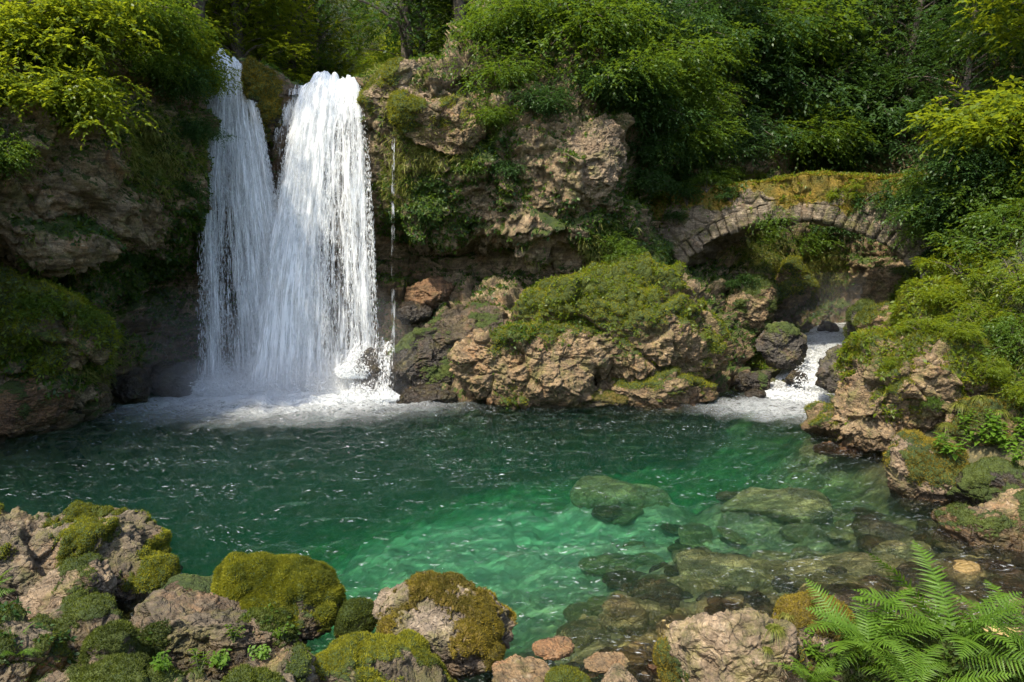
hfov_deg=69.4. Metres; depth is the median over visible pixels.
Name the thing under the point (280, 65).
tree
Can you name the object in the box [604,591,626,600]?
cobble
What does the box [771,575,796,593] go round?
cobble
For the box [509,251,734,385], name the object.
outcrop
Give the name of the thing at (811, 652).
leafy plant
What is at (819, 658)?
leafy plant
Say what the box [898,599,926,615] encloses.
cobble
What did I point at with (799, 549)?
cobble
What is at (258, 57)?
tree
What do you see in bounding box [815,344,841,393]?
boulder
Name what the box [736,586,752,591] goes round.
cobble
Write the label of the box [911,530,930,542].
cobble
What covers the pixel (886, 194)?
overhanging shrub
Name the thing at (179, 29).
overhanging shrub
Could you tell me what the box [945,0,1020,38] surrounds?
tree
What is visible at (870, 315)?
rock
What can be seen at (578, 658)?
cobble
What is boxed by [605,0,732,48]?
overhanging shrub
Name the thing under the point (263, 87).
mossy rock
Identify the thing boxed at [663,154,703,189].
overhanging shrub
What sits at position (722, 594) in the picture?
cobble
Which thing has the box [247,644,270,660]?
leafy plant
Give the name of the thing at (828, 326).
rock
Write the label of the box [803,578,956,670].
fern
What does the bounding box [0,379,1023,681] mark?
water
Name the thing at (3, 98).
overhanging shrub
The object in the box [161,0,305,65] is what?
tree
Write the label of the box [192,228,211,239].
shrub
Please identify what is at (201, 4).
tree
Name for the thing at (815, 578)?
flat stone
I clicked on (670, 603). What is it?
cobble
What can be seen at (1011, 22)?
tree
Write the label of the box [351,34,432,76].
tree
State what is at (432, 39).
tree
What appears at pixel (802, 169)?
tree
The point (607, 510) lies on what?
flat stone
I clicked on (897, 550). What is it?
submerged rock
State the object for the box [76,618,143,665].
mossy rock
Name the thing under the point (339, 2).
tree
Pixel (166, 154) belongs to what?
grass tuft
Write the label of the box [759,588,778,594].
cobble
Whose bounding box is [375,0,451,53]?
tree
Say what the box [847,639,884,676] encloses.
leafy plant
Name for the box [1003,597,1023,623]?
cobble
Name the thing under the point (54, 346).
mossy ledge
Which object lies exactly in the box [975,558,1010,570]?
cobble
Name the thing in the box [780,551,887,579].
submerged rock
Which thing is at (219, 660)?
leafy plant
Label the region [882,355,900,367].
shrub
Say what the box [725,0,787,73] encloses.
tree
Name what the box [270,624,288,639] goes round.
leafy plant
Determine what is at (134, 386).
rock
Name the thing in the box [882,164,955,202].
overhanging shrub
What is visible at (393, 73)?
boulder
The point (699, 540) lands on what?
flat stone
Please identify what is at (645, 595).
cobble
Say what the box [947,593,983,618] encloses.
cobble
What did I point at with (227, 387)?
spray
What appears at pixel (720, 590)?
cobble
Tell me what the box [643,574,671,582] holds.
flat stone
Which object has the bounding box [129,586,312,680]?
rock slab
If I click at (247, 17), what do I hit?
tree
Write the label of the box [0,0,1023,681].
ground
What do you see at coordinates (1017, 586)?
cobble
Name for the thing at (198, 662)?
leafy plant
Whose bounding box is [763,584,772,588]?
cobble
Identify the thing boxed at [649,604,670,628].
cobble
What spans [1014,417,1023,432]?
leafy plant
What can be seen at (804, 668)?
leafy plant
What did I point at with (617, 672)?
stone
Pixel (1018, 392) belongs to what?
shrub
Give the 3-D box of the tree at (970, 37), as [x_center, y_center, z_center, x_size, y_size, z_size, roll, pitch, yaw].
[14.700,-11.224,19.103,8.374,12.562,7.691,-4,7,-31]
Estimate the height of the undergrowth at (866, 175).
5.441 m
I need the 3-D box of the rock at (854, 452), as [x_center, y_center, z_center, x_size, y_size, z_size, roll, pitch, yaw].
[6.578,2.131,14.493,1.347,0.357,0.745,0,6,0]
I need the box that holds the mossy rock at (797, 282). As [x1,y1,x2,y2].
[775,254,819,310]
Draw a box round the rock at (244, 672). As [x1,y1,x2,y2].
[220,663,295,681]
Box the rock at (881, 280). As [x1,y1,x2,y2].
[860,260,911,303]
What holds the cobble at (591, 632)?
on the ground at (140, 484)
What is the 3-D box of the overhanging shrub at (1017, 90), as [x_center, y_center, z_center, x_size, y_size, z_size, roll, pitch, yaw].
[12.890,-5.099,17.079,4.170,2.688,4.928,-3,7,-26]
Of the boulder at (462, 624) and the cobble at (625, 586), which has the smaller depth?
the boulder at (462, 624)
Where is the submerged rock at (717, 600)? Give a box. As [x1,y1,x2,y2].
[707,596,744,611]
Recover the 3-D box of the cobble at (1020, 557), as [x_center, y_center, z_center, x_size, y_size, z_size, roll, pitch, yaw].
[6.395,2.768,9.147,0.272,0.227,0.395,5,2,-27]
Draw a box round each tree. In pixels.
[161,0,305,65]
[174,0,295,28]
[177,0,315,83]
[185,0,296,61]
[187,0,307,28]
[205,0,284,53]
[206,0,320,82]
[246,0,364,82]
[265,0,392,85]
[268,0,360,82]
[269,4,353,77]
[281,44,363,84]
[309,0,471,58]
[310,0,397,72]
[313,0,363,43]
[325,0,412,76]
[328,65,372,79]
[341,0,445,71]
[341,0,473,71]
[345,0,426,74]
[345,2,414,74]
[351,24,425,73]
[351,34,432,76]
[351,44,417,76]
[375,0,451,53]
[381,0,451,62]
[389,0,466,21]
[394,0,474,29]
[422,0,469,35]
[664,0,763,39]
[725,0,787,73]
[759,0,895,171]
[762,0,905,84]
[776,0,931,171]
[808,0,975,135]
[847,0,989,153]
[868,0,1012,65]
[869,0,1023,162]
[881,0,1023,143]
[927,0,1023,68]
[944,3,1023,113]
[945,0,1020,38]
[946,0,1023,105]
[950,0,1023,69]
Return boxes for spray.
[188,338,399,402]
[765,346,831,401]
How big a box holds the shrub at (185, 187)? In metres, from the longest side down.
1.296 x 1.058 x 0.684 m
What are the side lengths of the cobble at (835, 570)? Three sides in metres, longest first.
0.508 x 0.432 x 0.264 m
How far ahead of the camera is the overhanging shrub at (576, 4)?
19.48 m
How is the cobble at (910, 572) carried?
on the ground at (140, 484)
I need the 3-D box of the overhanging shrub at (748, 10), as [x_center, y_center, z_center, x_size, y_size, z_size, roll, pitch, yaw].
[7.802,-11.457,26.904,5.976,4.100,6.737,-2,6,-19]
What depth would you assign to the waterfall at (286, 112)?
20.51 m
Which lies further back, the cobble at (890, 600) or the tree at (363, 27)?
the tree at (363, 27)
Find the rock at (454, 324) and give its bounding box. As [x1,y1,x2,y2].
[425,301,508,350]
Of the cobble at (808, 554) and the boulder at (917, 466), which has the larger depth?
the boulder at (917, 466)
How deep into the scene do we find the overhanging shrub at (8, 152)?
13.73 m
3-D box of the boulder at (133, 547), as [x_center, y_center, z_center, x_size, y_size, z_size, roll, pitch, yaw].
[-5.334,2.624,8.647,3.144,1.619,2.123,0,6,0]
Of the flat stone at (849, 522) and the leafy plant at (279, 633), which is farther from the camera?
the flat stone at (849, 522)
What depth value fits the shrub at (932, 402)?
13.20 m
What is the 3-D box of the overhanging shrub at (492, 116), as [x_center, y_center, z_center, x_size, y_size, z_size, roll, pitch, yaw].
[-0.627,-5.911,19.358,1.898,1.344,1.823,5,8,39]
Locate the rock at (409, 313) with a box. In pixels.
[395,301,432,325]
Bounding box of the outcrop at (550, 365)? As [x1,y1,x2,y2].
[447,318,597,420]
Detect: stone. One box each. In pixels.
[491,654,550,681]
[532,635,574,660]
[544,664,591,681]
[563,602,593,621]
[578,556,631,575]
[583,651,628,672]
[587,596,605,604]
[590,603,602,616]
[591,513,615,520]
[592,506,624,517]
[597,553,634,570]
[601,570,645,589]
[601,663,637,681]
[606,506,643,524]
[606,566,630,591]
[623,541,645,547]
[633,552,664,568]
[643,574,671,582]
[660,523,680,535]
[667,543,691,551]
[671,548,690,563]
[678,522,712,548]
[715,491,739,501]
[716,526,745,544]
[751,550,796,560]
[760,561,785,580]
[779,523,828,542]
[791,570,865,588]
[825,530,856,541]
[835,519,853,532]
[851,507,887,518]
[915,519,936,527]
[917,519,932,530]
[935,542,964,553]
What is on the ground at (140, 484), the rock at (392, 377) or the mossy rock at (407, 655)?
the mossy rock at (407, 655)
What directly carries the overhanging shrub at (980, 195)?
on the ground at (140, 484)
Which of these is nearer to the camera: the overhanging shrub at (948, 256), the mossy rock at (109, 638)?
the mossy rock at (109, 638)
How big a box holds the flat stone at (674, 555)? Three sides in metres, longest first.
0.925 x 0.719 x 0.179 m
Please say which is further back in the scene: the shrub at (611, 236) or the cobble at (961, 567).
the shrub at (611, 236)
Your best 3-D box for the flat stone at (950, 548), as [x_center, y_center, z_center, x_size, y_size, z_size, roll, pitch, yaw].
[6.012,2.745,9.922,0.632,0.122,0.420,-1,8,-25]
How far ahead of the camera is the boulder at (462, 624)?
6.53 m
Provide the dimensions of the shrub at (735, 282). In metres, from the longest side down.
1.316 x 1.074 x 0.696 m
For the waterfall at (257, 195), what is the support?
attached to the cliff at (91, 186)
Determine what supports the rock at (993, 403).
on the ground at (140, 484)
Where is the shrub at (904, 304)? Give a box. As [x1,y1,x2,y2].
[888,271,971,325]
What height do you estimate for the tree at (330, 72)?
6.677 m
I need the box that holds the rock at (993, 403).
[932,385,1023,447]
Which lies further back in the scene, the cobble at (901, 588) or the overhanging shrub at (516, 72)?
the overhanging shrub at (516, 72)
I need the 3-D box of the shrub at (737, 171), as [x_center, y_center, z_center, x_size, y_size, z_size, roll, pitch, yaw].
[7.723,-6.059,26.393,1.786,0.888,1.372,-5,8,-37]
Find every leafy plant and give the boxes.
[150,650,172,671]
[187,648,216,672]
[209,648,231,669]
[224,624,245,642]
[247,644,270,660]
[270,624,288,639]
[792,661,813,676]
[800,627,830,660]
[814,649,843,672]
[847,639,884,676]
[931,429,972,460]
[956,408,980,425]
[956,413,1007,446]
[978,421,1023,452]
[983,409,1006,429]
[1001,442,1023,466]
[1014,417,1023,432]
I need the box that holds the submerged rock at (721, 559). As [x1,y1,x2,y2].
[675,548,770,588]
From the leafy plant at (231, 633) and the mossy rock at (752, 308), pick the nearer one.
the leafy plant at (231, 633)
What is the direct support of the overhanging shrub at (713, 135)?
on the cliff at (486, 259)
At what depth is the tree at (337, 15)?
47.06 m
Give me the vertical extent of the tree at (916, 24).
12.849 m
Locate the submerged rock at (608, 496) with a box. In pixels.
[570,475,673,508]
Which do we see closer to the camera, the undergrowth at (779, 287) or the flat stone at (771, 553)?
the flat stone at (771, 553)
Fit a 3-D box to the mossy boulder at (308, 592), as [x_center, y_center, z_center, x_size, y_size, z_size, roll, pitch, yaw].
[-2.358,2.591,7.489,1.395,0.976,1.138,0,6,0]
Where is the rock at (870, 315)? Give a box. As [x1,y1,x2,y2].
[853,300,895,329]
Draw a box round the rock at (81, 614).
[29,589,123,652]
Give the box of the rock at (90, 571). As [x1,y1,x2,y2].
[19,551,117,621]
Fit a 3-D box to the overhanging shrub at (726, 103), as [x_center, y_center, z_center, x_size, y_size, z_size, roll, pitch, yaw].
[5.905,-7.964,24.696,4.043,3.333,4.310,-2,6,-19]
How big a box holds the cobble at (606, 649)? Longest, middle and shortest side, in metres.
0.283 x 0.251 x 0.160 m
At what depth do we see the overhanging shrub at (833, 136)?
27.32 m
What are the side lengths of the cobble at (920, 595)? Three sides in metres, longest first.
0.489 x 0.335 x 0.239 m
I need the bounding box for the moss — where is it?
[648,170,959,257]
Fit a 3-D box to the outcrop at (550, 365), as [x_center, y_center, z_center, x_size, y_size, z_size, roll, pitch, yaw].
[0.357,0.739,19.426,4.085,2.760,2.939,0,6,0]
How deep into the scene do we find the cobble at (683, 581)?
9.23 m
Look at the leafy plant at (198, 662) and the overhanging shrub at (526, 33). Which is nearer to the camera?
the leafy plant at (198, 662)
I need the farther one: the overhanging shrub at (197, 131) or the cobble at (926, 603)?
the overhanging shrub at (197, 131)
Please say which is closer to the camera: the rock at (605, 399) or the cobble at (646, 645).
the cobble at (646, 645)
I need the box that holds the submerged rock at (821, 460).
[799,443,839,465]
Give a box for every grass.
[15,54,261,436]
[278,8,732,465]
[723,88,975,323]
[748,172,1023,437]
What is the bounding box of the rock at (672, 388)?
[596,365,718,420]
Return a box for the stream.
[739,322,845,410]
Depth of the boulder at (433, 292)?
21.40 m
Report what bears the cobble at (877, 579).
on the ground at (140, 484)
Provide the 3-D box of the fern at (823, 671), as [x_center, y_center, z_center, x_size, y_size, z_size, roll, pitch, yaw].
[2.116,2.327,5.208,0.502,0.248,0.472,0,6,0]
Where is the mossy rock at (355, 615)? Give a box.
[333,597,377,638]
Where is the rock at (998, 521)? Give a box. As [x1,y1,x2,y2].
[929,488,1023,559]
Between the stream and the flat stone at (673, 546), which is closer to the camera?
the flat stone at (673, 546)
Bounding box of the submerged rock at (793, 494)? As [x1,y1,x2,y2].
[720,487,832,524]
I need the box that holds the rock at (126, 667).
[37,651,212,681]
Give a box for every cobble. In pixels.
[482,671,493,681]
[537,657,554,666]
[555,614,610,654]
[566,662,584,671]
[570,656,584,664]
[583,669,605,679]
[597,613,627,636]
[598,647,613,651]
[601,593,650,635]
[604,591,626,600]
[611,646,651,665]
[619,582,632,592]
[626,629,635,635]
[626,664,652,681]
[627,578,682,598]
[627,641,652,651]
[638,643,653,655]
[639,593,653,599]
[643,599,659,604]
[643,659,658,675]
[649,562,668,572]
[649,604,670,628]
[652,592,681,601]
[655,613,685,636]
[658,599,679,612]
[663,564,678,576]
[670,574,698,597]
[673,607,695,617]
[679,546,711,551]
[682,591,692,599]
[696,590,714,601]
[696,596,707,612]
[697,578,720,594]
[704,604,718,614]
[709,585,735,596]
[719,591,734,597]
[724,592,751,607]
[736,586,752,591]
[736,589,771,609]
[758,605,775,616]
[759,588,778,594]
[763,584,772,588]
[763,592,778,604]
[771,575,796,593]
[791,546,821,555]
[796,582,828,593]
[797,551,821,558]
[817,552,836,555]
[819,583,880,619]
[824,565,846,574]
[837,580,885,596]
[851,514,910,540]
[856,534,886,553]
[857,574,891,593]
[874,593,908,613]
[879,553,899,562]
[880,576,896,586]
[886,558,907,581]
[894,561,963,604]
[894,583,915,591]
[897,587,917,595]
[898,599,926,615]
[906,589,940,615]
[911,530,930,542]
[911,596,936,616]
[913,533,929,539]
[932,559,986,586]
[943,556,958,561]
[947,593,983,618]
[952,613,971,621]
[959,586,990,598]
[959,593,989,606]
[960,557,983,569]
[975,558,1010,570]
[975,572,1002,590]
[986,564,1023,581]
[986,608,1017,625]
[988,578,1023,599]
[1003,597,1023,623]
[1011,553,1023,569]
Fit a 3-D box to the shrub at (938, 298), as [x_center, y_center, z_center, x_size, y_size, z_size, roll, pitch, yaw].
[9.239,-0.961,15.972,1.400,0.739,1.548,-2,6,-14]
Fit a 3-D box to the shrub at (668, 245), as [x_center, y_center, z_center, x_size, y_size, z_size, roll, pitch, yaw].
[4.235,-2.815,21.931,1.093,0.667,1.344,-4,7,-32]
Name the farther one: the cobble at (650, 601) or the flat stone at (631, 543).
the flat stone at (631, 543)
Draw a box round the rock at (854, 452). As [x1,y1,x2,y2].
[812,441,865,459]
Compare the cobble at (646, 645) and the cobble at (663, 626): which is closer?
the cobble at (646, 645)
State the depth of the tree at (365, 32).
46.62 m
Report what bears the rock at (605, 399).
in the water
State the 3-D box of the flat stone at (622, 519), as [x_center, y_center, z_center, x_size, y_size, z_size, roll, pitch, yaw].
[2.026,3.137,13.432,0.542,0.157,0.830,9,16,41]
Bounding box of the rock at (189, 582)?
[160,573,212,593]
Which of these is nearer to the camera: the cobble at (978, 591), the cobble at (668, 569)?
the cobble at (978, 591)
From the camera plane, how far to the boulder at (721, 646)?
5.63 m
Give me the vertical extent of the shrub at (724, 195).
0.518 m
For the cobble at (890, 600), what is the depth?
8.01 m
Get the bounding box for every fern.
[0,567,15,596]
[1,623,38,655]
[772,657,842,681]
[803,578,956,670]
[845,635,1013,681]
[852,540,1023,679]
[945,580,1023,662]
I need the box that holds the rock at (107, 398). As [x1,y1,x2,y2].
[94,380,112,408]
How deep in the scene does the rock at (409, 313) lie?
21.07 m
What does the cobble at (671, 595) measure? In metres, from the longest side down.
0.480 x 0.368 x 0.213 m
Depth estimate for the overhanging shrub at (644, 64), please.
19.15 m
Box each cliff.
[0,0,272,470]
[261,0,732,473]
[715,0,1023,425]
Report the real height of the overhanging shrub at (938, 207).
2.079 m
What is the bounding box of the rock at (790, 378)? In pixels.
[784,369,808,386]
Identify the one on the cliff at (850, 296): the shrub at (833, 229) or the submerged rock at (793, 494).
the shrub at (833, 229)
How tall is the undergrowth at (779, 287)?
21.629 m
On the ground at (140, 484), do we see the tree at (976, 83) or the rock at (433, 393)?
the tree at (976, 83)
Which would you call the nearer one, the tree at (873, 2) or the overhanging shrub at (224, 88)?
the overhanging shrub at (224, 88)
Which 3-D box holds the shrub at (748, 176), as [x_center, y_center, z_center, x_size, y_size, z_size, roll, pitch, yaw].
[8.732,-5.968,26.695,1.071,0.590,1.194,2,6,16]
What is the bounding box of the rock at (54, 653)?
[0,596,78,681]
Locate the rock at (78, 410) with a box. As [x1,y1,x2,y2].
[66,401,84,431]
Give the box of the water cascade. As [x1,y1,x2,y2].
[333,336,393,402]
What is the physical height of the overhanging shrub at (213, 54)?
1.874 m
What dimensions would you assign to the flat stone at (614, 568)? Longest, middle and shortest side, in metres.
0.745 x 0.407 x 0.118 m
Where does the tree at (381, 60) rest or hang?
on the ground at (140, 484)
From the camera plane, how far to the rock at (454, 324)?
20.07 m
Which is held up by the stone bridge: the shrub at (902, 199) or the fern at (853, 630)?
the shrub at (902, 199)
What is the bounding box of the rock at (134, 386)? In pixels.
[110,368,152,403]
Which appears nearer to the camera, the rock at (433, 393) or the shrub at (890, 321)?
the shrub at (890, 321)
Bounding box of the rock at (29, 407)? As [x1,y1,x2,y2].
[0,375,75,437]
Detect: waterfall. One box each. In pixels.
[197,48,302,385]
[244,71,381,391]
[275,85,302,153]
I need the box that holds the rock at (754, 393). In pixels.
[744,388,766,399]
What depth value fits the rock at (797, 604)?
6.13 m
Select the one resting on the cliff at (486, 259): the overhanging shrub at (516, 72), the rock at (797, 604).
the overhanging shrub at (516, 72)
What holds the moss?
attached to the stone bridge
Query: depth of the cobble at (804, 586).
8.61 m
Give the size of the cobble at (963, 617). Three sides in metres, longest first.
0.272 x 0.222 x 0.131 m
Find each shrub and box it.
[0,0,106,82]
[0,0,169,74]
[0,42,132,122]
[0,52,161,152]
[0,65,34,118]
[0,113,50,190]
[94,0,220,62]
[94,33,202,100]
[127,41,225,110]
[129,1,215,57]
[164,19,237,71]
[170,106,239,153]
[171,178,206,201]
[190,57,243,101]
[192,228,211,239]
[436,33,560,101]
[442,0,565,61]
[445,0,565,60]
[452,147,484,176]
[453,0,599,48]
[460,94,523,134]
[487,157,531,184]
[492,0,656,49]
[494,0,676,80]
[505,73,590,121]
[547,37,683,111]
[548,30,689,111]
[572,228,631,254]
[586,7,742,100]
[592,67,720,150]
[600,235,648,261]
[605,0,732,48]
[625,118,707,178]
[626,53,734,136]
[626,158,686,197]
[634,98,753,179]
[649,237,675,253]
[652,0,772,77]
[661,209,690,224]
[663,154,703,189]
[667,183,707,205]
[670,63,754,131]
[673,118,766,172]
[677,166,733,192]
[678,13,766,92]
[690,154,745,183]
[700,0,838,77]
[707,92,815,176]
[713,186,740,202]
[719,0,884,86]
[722,16,874,133]
[722,159,747,179]
[722,271,764,292]
[737,87,882,173]
[741,169,767,179]
[743,196,815,237]
[748,226,791,249]
[765,41,946,171]
[769,3,943,111]
[789,93,930,173]
[790,224,847,262]
[808,222,859,243]
[823,183,864,201]
[830,172,916,241]
[840,178,866,191]
[869,181,955,231]
[879,315,902,326]
[881,167,1014,241]
[881,207,973,250]
[882,149,1023,232]
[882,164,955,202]
[882,187,924,209]
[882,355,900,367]
[888,271,971,325]
[889,117,1023,198]
[894,75,1023,189]
[894,315,949,335]
[903,247,943,272]
[909,234,1003,288]
[914,280,975,311]
[918,315,985,345]
[918,395,944,409]
[921,197,1023,267]
[921,234,964,267]
[922,221,977,261]
[933,159,1023,247]
[936,293,1021,328]
[946,76,1023,156]
[954,242,1023,314]
[969,352,1014,382]
[970,309,1023,370]
[995,363,1023,407]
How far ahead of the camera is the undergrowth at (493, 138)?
20.26 m
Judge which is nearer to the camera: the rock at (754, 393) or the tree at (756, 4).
the rock at (754, 393)
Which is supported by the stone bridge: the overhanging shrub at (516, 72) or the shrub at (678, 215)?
the shrub at (678, 215)
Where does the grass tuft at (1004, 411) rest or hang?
on the rock at (993, 403)
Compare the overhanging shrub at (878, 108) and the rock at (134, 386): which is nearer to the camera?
the rock at (134, 386)
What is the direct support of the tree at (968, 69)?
on the cliff at (850, 296)
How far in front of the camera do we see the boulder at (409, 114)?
19.13 m
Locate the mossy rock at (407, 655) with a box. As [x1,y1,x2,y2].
[312,627,456,681]
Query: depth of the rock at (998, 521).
9.55 m
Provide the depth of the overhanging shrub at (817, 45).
27.48 m
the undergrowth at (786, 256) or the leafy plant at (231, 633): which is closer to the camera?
the leafy plant at (231, 633)
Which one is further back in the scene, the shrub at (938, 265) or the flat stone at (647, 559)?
the shrub at (938, 265)
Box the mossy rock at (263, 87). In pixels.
[239,55,285,142]
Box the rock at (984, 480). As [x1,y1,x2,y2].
[944,456,1023,506]
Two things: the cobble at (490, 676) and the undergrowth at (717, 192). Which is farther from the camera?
the undergrowth at (717, 192)
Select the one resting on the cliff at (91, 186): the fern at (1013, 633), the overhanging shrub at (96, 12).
the overhanging shrub at (96, 12)
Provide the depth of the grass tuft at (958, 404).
13.08 m
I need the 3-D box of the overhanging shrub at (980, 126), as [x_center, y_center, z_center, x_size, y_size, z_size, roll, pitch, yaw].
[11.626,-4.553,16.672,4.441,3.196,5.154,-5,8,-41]
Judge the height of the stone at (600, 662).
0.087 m
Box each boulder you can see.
[0,499,182,620]
[210,551,346,640]
[356,55,442,124]
[372,569,517,680]
[385,87,486,156]
[404,276,453,309]
[550,118,626,200]
[651,607,808,681]
[755,321,807,369]
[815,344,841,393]
[829,317,998,463]
[882,427,969,514]
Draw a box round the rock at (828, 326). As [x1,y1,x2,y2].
[817,321,839,336]
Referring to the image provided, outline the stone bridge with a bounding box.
[649,175,968,278]
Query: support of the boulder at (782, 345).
on the ground at (140, 484)
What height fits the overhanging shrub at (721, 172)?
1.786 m
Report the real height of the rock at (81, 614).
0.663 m
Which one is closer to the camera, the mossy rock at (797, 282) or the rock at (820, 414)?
the rock at (820, 414)
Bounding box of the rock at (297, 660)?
[248,641,320,681]
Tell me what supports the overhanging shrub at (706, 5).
on the cliff at (486, 259)
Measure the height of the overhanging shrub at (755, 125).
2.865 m
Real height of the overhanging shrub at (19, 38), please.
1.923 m
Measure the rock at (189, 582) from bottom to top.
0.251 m
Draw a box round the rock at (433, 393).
[396,383,458,416]
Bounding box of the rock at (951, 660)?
[811,610,1023,681]
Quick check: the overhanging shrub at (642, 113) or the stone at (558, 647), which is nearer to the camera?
the stone at (558, 647)
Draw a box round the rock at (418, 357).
[385,327,453,386]
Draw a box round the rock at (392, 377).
[353,347,399,409]
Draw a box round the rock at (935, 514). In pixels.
[930,501,969,522]
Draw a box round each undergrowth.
[0,0,269,401]
[264,0,727,377]
[649,167,960,258]
[651,171,970,247]
[714,5,1019,369]
[720,32,1000,371]
[750,205,1023,449]
[751,160,1023,438]
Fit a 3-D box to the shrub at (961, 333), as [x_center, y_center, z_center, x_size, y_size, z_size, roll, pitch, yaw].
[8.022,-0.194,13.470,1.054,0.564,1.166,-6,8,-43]
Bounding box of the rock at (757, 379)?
[732,369,771,391]
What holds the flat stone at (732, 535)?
on the ground at (140, 484)
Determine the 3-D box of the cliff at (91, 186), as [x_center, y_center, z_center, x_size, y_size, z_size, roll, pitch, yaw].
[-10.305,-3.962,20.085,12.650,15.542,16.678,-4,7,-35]
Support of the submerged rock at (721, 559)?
in the water
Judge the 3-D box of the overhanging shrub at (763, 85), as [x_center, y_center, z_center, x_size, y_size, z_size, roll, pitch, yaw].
[9.298,-9.737,28.255,6.703,4.452,7.185,-1,6,-13]
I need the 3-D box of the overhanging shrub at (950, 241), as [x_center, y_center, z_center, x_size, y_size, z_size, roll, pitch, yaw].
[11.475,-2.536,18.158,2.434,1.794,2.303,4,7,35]
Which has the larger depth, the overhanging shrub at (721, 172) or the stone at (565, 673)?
the overhanging shrub at (721, 172)
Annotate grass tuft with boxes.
[152,152,176,160]
[757,646,773,659]
[762,623,788,646]
[774,611,794,622]
[935,422,953,435]
[947,402,969,416]
[961,395,988,406]
[993,409,1014,425]
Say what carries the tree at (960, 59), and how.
on the cliff at (850, 296)
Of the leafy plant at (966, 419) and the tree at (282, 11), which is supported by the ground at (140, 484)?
the tree at (282, 11)
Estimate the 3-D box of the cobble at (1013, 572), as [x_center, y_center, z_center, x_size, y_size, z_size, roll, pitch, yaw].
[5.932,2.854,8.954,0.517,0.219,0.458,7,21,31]
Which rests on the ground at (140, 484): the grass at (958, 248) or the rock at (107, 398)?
the grass at (958, 248)
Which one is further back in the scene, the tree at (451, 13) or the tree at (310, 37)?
the tree at (310, 37)
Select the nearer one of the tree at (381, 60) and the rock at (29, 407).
the rock at (29, 407)
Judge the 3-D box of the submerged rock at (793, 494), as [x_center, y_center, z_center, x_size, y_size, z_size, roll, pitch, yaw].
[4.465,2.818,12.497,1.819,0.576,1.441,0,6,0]
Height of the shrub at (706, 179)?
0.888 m
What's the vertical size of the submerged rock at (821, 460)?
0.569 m
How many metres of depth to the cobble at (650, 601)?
8.45 m
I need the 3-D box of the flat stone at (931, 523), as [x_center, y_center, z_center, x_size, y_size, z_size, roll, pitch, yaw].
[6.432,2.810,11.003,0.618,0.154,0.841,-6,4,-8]
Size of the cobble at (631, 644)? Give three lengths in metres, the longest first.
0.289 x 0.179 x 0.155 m
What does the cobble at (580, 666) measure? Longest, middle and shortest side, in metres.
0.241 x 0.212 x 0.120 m
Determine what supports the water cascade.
on the rock at (392, 377)
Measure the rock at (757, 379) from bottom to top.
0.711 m
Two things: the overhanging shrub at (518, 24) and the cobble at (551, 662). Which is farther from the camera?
the overhanging shrub at (518, 24)
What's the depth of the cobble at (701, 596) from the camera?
8.67 m
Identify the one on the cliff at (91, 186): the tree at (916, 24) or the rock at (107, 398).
the rock at (107, 398)
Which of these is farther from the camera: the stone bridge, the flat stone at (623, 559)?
the stone bridge
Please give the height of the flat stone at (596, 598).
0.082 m
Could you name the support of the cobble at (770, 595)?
on the ground at (140, 484)
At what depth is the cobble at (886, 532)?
10.69 m
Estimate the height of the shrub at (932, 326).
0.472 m
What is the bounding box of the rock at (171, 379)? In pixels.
[150,361,195,400]
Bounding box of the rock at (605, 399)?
[581,387,629,412]
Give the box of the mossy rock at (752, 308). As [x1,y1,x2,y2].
[724,273,779,336]
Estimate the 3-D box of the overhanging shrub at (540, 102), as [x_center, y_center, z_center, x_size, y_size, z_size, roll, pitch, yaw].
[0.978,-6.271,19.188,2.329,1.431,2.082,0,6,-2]
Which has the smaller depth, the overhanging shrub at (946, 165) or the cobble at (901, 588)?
the cobble at (901, 588)
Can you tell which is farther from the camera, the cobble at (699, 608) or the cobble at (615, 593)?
the cobble at (615, 593)
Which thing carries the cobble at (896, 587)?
on the ground at (140, 484)
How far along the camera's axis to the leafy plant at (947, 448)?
11.18 m
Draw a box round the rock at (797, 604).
[771,587,856,674]
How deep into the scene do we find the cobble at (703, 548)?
10.45 m
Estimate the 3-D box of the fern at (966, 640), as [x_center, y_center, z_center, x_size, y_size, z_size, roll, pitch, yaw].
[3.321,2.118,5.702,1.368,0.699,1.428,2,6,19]
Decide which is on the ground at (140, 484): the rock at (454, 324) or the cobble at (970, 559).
the cobble at (970, 559)
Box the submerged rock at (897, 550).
[871,540,914,559]
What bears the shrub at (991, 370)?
on the boulder at (876, 402)
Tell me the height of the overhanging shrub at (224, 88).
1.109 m
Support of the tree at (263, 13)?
on the ground at (140, 484)
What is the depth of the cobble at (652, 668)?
6.64 m
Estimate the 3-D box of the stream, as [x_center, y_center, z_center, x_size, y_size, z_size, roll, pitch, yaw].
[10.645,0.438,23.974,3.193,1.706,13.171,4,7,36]
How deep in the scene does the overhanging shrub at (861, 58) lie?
29.23 m
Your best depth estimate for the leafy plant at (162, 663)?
5.33 m
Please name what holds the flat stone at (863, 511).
on the ground at (140, 484)
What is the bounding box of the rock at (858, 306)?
[842,298,892,337]
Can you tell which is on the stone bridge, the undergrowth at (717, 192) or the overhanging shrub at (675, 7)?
the undergrowth at (717, 192)
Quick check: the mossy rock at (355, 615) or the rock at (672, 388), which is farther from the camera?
the rock at (672, 388)
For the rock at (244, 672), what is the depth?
5.27 m
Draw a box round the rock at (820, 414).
[801,400,841,442]
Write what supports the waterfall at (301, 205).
attached to the cliff at (486, 259)
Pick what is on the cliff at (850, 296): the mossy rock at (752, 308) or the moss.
the mossy rock at (752, 308)
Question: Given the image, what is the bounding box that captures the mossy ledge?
[0,261,123,381]

